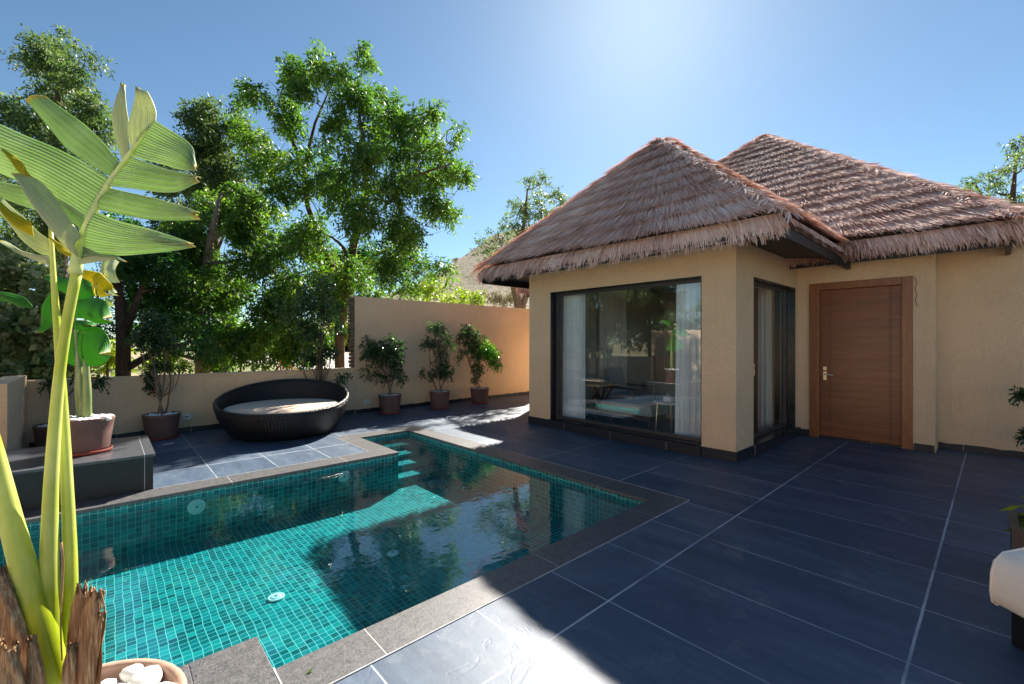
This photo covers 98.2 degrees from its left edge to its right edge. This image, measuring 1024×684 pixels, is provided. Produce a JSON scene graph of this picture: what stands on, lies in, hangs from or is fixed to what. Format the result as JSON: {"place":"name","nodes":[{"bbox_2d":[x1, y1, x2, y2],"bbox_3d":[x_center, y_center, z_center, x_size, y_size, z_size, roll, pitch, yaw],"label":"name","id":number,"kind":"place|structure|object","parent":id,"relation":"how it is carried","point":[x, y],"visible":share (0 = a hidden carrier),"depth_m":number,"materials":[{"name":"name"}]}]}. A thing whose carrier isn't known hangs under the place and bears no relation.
{"place":"outdoors","nodes":[
{"label":"outdoors","id":0,"kind":"place"},
{"bbox_2d":[90,343,350,376],"bbox_3d":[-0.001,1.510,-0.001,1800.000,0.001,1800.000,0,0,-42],"label":"ground","id":1,"kind":"structure","parent":0,"point":[134,356],"depth_m":25.29,"materials":[{"name":"beige soil"}]},
{"bbox_2d":[0,236,99,379],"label":"broadleaf shrub","id":2,"kind":"object","parent":1,"relation":"on","point":[24,344],"visible":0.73,"depth_m":7.03,"materials":[{"name":"green plant"}]},
{"bbox_2d":[0,23,119,315],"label":"crown tree","id":3,"kind":"object","parent":1,"relation":"on","point":[65,76],"visible":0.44,"depth_m":14.27,"materials":[{"name":"green plant"}]},
{"bbox_2d":[93,338,139,376],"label":"garden shrub","id":4,"kind":"object","parent":1,"relation":"on","point":[108,364],"visible":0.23,"depth_m":16.11,"materials":[{"name":"green plant"}]},
{"bbox_2d":[80,212,226,375],"bbox_3d":[-9.373,-1.042,11.506,5.134,5.103,2.606,0,0,25],"label":"bushy tree","id":5,"kind":"object","parent":1,"relation":"on","point":[142,295],"visible":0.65,"depth_m":10.97,"materials":[{"name":"green plant"}]},
{"bbox_2d":[138,357,180,373],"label":"garden shrub","id":6,"kind":"object","parent":1,"relation":"on","point":[142,367],"visible":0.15,"depth_m":18.84,"materials":[{"name":"green plant"}]},
{"bbox_2d":[133,312,191,357],"bbox_3d":[-20.159,-0.291,25.462,4.982,3.594,3.312,0,0,17],"label":"garden shrub","id":7,"kind":"object","parent":1,"relation":"on","point":[146,344],"depth_m":25.21,"materials":[{"name":"plant"}]},
{"bbox_2d":[159,357,194,373],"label":"garden shrub","id":8,"kind":"object","parent":1,"relation":"on","point":[184,365],"visible":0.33,"depth_m":20.00,"materials":[{"name":"green plant"}]},
{"bbox_2d":[136,92,279,372],"bbox_3d":[-11.989,-3.841,16.669,5.300,10.712,5.896,0,0,-42],"label":"tall tree","id":9,"kind":"object","parent":1,"relation":"on","point":[213,168],"visible":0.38,"depth_m":16.19,"materials":[{"name":"green plant"}]},
{"bbox_2d":[138,151,334,372],"bbox_3d":[-8.273,-2.017,13.449,5.702,7.256,3.904,0,0,10],"label":"shade tree","id":10,"kind":"object","parent":1,"relation":"on","point":[218,290],"visible":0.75,"depth_m":12.77,"materials":[{"name":"green leaf"},{"name":"brown bark"}]},
{"bbox_2d":[297,354,331,368],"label":"garden shrub","id":11,"kind":"object","parent":1,"relation":"on","point":[305,367],"visible":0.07,"depth_m":19.54,"materials":[{"name":"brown plant"}]},
{"bbox_2d":[329,316,350,345],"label":"garden shrub","id":12,"kind":"object","parent":1,"relation":"on","point":[344,332],"visible":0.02,"depth_m":17.61,"materials":[{"name":"green plant"}]},
{"bbox_2d":[220,37,481,367],"bbox_3d":[-4.795,-3.946,13.603,7.136,10.920,5.124,0,0,26],"label":"neem tree","id":13,"kind":"object","parent":1,"relation":"on","point":[405,234],"visible":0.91,"depth_m":12.91,"materials":[{"name":"green plant"}]},
{"bbox_2d":[473,168,568,307],"bbox_3d":[0.640,-2.490,17.253,3.904,8.024,3.063,0,0,10],"label":"distant tree","id":14,"kind":"object","parent":1,"relation":"on","point":[519,302],"visible":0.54,"depth_m":16.87,"materials":[{"name":"green plant"}]},
{"bbox_2d":[952,133,1023,203],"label":"sparse tree","id":15,"kind":"object","parent":1,"relation":"on","point":[1008,169],"visible":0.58,"depth_m":15.92,"materials":[{"name":"green plant"}]},
{"bbox_2d":[261,353,349,368],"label":"gravel path","id":16,"kind":"structure","parent":0,"point":[346,361],"depth_m":32.43,"materials":[{"name":"beige gravel"}]},
{"bbox_2d":[300,237,393,290],"bbox_3d":[-9.001,-2.171,23.901,5.431,7.370,2.922,0,0,-42],"label":"garden shrub","id":17,"kind":"object","parent":16,"relation":"on","point":[366,253],"visible":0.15,"depth_m":24.09,"materials":[{"name":"plant"}]},
{"bbox_2d":[414,276,449,301],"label":"garden shrub","id":18,"kind":"object","parent":16,"relation":"on","point":[429,292],"visible":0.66,"depth_m":25.82,"materials":[{"name":"green plant"}]},
{"bbox_2d":[437,285,473,303],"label":"garden shrub","id":19,"kind":"object","parent":16,"relation":"on","point":[461,300],"visible":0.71,"depth_m":29.59,"materials":[{"name":"green plant"}]},
{"bbox_2d":[462,289,488,305],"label":"garden shrub","id":20,"kind":"object","parent":16,"relation":"on","point":[477,298],"visible":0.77,"depth_m":30.99,"materials":[{"name":"green plant"}]},
{"bbox_2d":[482,291,513,306],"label":"garden shrub","id":21,"kind":"object","parent":16,"relation":"on","point":[497,298],"visible":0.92,"depth_m":32.81,"materials":[{"name":"brown plant"}]},
{"bbox_2d":[501,292,525,308],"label":"garden shrub","id":22,"kind":"object","parent":16,"relation":"on","point":[509,298],"visible":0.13,"depth_m":34.22,"materials":[{"name":"brown plant"}]},
{"bbox_2d":[113,225,531,348],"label":"hill","id":23,"kind":"structure","parent":0,"point":[468,262],"depth_m":110.19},
{"bbox_2d":[382,226,526,298],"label":"hill scrub","id":24,"kind":"object","parent":23,"relation":"on","point":[455,261],"depth_m":131.07,"materials":[{"name":"green plant"}]},
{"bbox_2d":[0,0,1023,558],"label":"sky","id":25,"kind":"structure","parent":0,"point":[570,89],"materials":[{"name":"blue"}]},
{"bbox_2d":[23,395,1023,683],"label":"terrace deck","id":26,"kind":"structure","parent":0,"point":[801,559],"depth_m":2.81,"materials":[{"name":"tile"}]},
{"bbox_2d":[0,375,26,449],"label":"side wall","id":27,"kind":"structure","parent":26,"relation":"on","point":[13,411],"depth_m":5.14,"materials":[{"name":"beige paint"}]},
{"bbox_2d":[32,348,113,446],"bbox_3d":[-5.932,0.751,5.896,1.000,1.388,0.573,0,0,8],"label":"potted shrub","id":28,"kind":"object","parent":26,"relation":"on","point":[40,433],"visible":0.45,"depth_m":5.92,"materials":[{"name":"green plant"}]},
{"bbox_2d":[5,435,155,511],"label":"granite plinth","id":29,"kind":"structure","parent":26,"relation":"on","point":[124,465],"depth_m":4.16,"materials":[{"name":"grey stone"}]},
{"bbox_2d":[44,260,119,456],"bbox_3d":[-4.240,0.129,4.408,1.189,1.931,0.449,0,0,14],"label":"potted banana","id":30,"kind":"object","parent":29,"relation":"on","point":[90,431],"visible":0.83,"depth_m":4.37,"materials":[{"name":"green plant"}]},
{"bbox_2d":[0,83,201,683],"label":"banana plant","id":31,"kind":"object","parent":26,"relation":"on","point":[52,629],"visible":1,"depth_m":1.15,"materials":[{"name":"green plant"}]},
{"bbox_2d":[124,309,188,440],"bbox_3d":[-5.399,0.465,6.740,0.943,1.962,0.572,0,0,-2],"label":"potted shrub","id":32,"kind":"object","parent":26,"relation":"on","point":[160,424],"visible":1,"depth_m":6.67,"materials":[{"name":"green plant"}]},
{"bbox_2d":[27,367,354,447],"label":"wall","id":33,"kind":"structure","parent":26,"relation":"on","point":[127,402],"depth_m":6.98,"materials":[{"name":"beige paint"}]},
{"bbox_2d":[183,414,190,419],"bbox_3d":[-5.215,1.199,7.114,0.100,0.084,0.023,0,0,-42],"label":"wall socket","id":34,"kind":"object","parent":33,"relation":"attached to","point":[186,416],"depth_m":7.11,"materials":[{"name":"white plastic"}]},
{"bbox_2d":[213,379,348,441],"bbox_3d":[-3.655,1.057,7.147,1.937,0.785,1.937,0,0,-42],"label":"daybed","id":35,"kind":"object","parent":26,"relation":"on","point":[280,410],"visible":1,"depth_m":6.80,"materials":[{"name":"wicker"}]},
{"bbox_2d":[268,273,353,386],"bbox_3d":[-3.746,0.071,8.280,1.457,2.753,0.902,0,0,-27],"label":"potted shrub","id":36,"kind":"object","parent":26,"relation":"on","point":[309,331],"visible":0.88,"depth_m":8.23,"materials":[{"name":"green plant"}]},
{"bbox_2d":[0,432,642,668],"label":"pool basin","id":37,"kind":"object","parent":26,"relation":"in","point":[333,572],"visible":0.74,"depth_m":4.11,"materials":[{"name":"tile"}]},
{"bbox_2d":[187,499,205,514],"bbox_3d":[-3.100,1.620,4.362,0.150,0.150,0.022,0,0,-42],"label":"pool light","id":38,"kind":"object","parent":37,"relation":"attached to","point":[196,506],"visible":1,"depth_m":4.36,"materials":[{"name":"white plastic"}]},
{"bbox_2d":[267,592,284,602],"bbox_3d":[-1.796,1.938,3.378,0.120,0.022,0.120,0,0,-42],"label":"pool light","id":39,"kind":"object","parent":37,"relation":"on","point":[275,597],"visible":1,"depth_m":3.36,"materials":[{"name":"white plastic"}]},
{"bbox_2d":[338,470,349,481],"bbox_3d":[-2.023,1.621,5.348,0.141,0.141,0.022,0,0,-42],"label":"pool light","id":40,"kind":"object","parent":37,"relation":"attached to","point":[344,476],"visible":1,"depth_m":5.34,"materials":[{"name":"white plastic"}]},
{"bbox_2d":[23,426,687,683],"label":"pool coping","id":41,"kind":"object","parent":37,"relation":"on","point":[246,662],"visible":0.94,"depth_m":2.77,"materials":[{"name":"stone"}]},
{"bbox_2d":[155,426,689,683],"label":"grout line","id":42,"kind":"object","parent":41,"relation":"on","point":[361,668],"visible":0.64,"depth_m":2.71,"materials":[{"name":"grey concrete"}]},
{"bbox_2d":[387,550,398,556],"bbox_3d":[-1.094,1.939,4.080,0.109,0.022,0.109,0,0,-42],"label":"pool light","id":43,"kind":"object","parent":37,"relation":"on","point":[392,553],"visible":1,"depth_m":4.06,"materials":[{"name":"white plastic"}]},
{"bbox_2d":[357,333,408,414],"bbox_3d":[-2.569,0.623,8.892,0.917,1.653,0.874,0,0,-42],"label":"potted shrub","id":44,"kind":"object","parent":26,"relation":"on","point":[389,403],"visible":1,"depth_m":8.89,"materials":[{"name":"green plant"}]},
{"bbox_2d":[418,321,457,408],"bbox_3d":[-1.606,0.489,9.696,0.865,1.922,0.593,0,0,2],"label":"potted shrub","id":45,"kind":"object","parent":26,"relation":"on","point":[439,399],"visible":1,"depth_m":9.65,"materials":[{"name":"green plant"}]},
{"bbox_2d":[348,296,528,413],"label":"boundary wall","id":46,"kind":"structure","parent":26,"relation":"on","point":[505,330],"depth_m":10.17,"materials":[{"name":"beige paint"}]},
{"bbox_2d":[454,324,504,403],"bbox_3d":[-0.781,0.497,10.496,1.252,1.909,0.702,0,0,8],"label":"potted shrub","id":47,"kind":"object","parent":26,"relation":"on","point":[479,394],"visible":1,"depth_m":10.42,"materials":[{"name":"green plant"}]},
{"bbox_2d":[470,133,1023,462],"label":"villa","id":48,"kind":"object","parent":26,"relation":"on","point":[838,251],"visible":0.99,"depth_m":6.13,"materials":[{"name":"beige paint"}]},
{"bbox_2d":[563,294,584,418],"bbox_3d":[1.069,0.150,7.617,0.134,2.550,0.473,0,0,-42],"label":"curtain","id":49,"kind":"object","parent":48,"relation":"hanging from","point":[574,359],"visible":0.77,"depth_m":7.61,"materials":[{"name":"white fabric"}]},
{"bbox_2d":[585,381,620,423],"bbox_3d":[1.447,1.085,7.778,0.600,0.739,0.680,0,0,-42],"label":"table","id":50,"kind":"object","parent":48,"relation":"on","point":[598,384],"visible":0.58,"depth_m":7.65,"materials":[{"name":"brown wood"}]},
{"bbox_2d":[598,290,626,413],"bbox_3d":[2.085,0.152,9.093,0.956,2.550,0.135,0,0,-42],"label":"curtain","id":51,"kind":"object","parent":48,"relation":"hanging from","point":[612,336],"visible":0.66,"depth_m":9.04,"materials":[{"name":"grey fabric"}]},
{"bbox_2d":[549,276,701,446],"bbox_3d":[1.601,0.241,6.678,0.260,2.181,2.618,0,0,-42],"label":"window","id":52,"kind":"structure","parent":48,"relation":"in","point":[556,415],"depth_m":7.14,"materials":[{"name":"metal"}]},
{"bbox_2d":[598,367,656,422],"bbox_3d":[2.207,0.977,8.473,0.740,0.941,0.840,0,0,-42],"label":"armchair","id":53,"kind":"object","parent":48,"relation":"on","point":[614,375],"visible":0.71,"depth_m":8.51,"materials":[{"name":"white fabric"}]},
{"bbox_2d":[600,398,666,428],"bbox_3d":[2.090,1.239,7.675,0.550,0.407,1.000,0,0,-42],"label":"ottoman","id":54,"kind":"object","parent":48,"relation":"on","point":[637,410],"visible":0.88,"depth_m":7.45,"materials":[{"name":"white fabric"}]},
{"bbox_2d":[653,400,674,431],"bbox_3d":[2.464,1.187,6.933,0.500,0.513,0.500,0,0,-42],"label":"side table","id":55,"kind":"object","parent":48,"relation":"on","point":[661,402],"visible":0.52,"depth_m":6.91,"materials":[{"name":"white plastic"}]},
{"bbox_2d":[663,392,673,401],"bbox_3d":[2.451,0.860,6.948,0.100,0.137,0.120,0,0,-42],"label":"tissue box","id":56,"kind":"object","parent":55,"relation":"on","point":[667,398],"visible":1,"depth_m":6.92,"materials":[{"name":"white plastic"}]},
{"bbox_2d":[675,283,700,437],"bbox_3d":[2.499,0.150,6.054,0.135,2.550,0.557,0,0,-42],"label":"curtain","id":57,"kind":"object","parent":48,"relation":"hanging from","point":[688,370],"visible":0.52,"depth_m":6.12,"materials":[{"name":"white fabric"}]},
{"bbox_2d":[757,287,771,430],"bbox_3d":[4.084,0.162,7.141,0.349,2.530,0.137,0,0,-42],"label":"curtain","id":58,"kind":"object","parent":48,"relation":"hanging from","point":[764,420],"visible":0.86,"depth_m":7.06,"materials":[{"name":"white fabric"}]},
{"bbox_2d":[754,286,779,417],"bbox_3d":[4.498,0.154,8.859,0.136,2.550,1.796,0,0,-42],"label":"curtain","id":59,"kind":"object","parent":48,"relation":"hanging from","point":[775,354],"visible":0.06,"depth_m":8.40,"materials":[{"name":"grey fabric"}]},
{"bbox_2d":[754,277,798,445],"bbox_3d":[3.726,0.248,6.386,1.788,2.191,0.250,0,0,-42],"label":"window","id":60,"kind":"structure","parent":48,"relation":"in","point":[787,425],"depth_m":6.97,"materials":[{"name":"metal"}]},
{"bbox_2d":[809,276,912,449],"bbox_3d":[5.044,0.282,6.460,0.135,2.348,1.190,0,0,-42],"label":"door","id":61,"kind":"structure","parent":48,"relation":"in","point":[861,331],"depth_m":6.42,"materials":[{"name":"brown wood"}]},
{"bbox_2d":[989,547,1023,650],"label":"lounge chair","id":62,"kind":"object","parent":26,"relation":"on","point":[1006,586],"visible":1,"depth_m":2.09,"materials":[{"name":"white fabric"},{"name":"black rattan"}]},
{"bbox_2d":[999,496,1023,549],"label":"potted plant","id":63,"kind":"object","parent":26,"relation":"on","point":[1016,523],"visible":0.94,"depth_m":2.65,"materials":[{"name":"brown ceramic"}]},
{"bbox_2d":[1007,384,1023,449],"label":"potted shrub","id":64,"kind":"object","parent":26,"relation":"on","point":[1019,396],"visible":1,"depth_m":5.14,"materials":[{"name":"green plant"}]}
]}

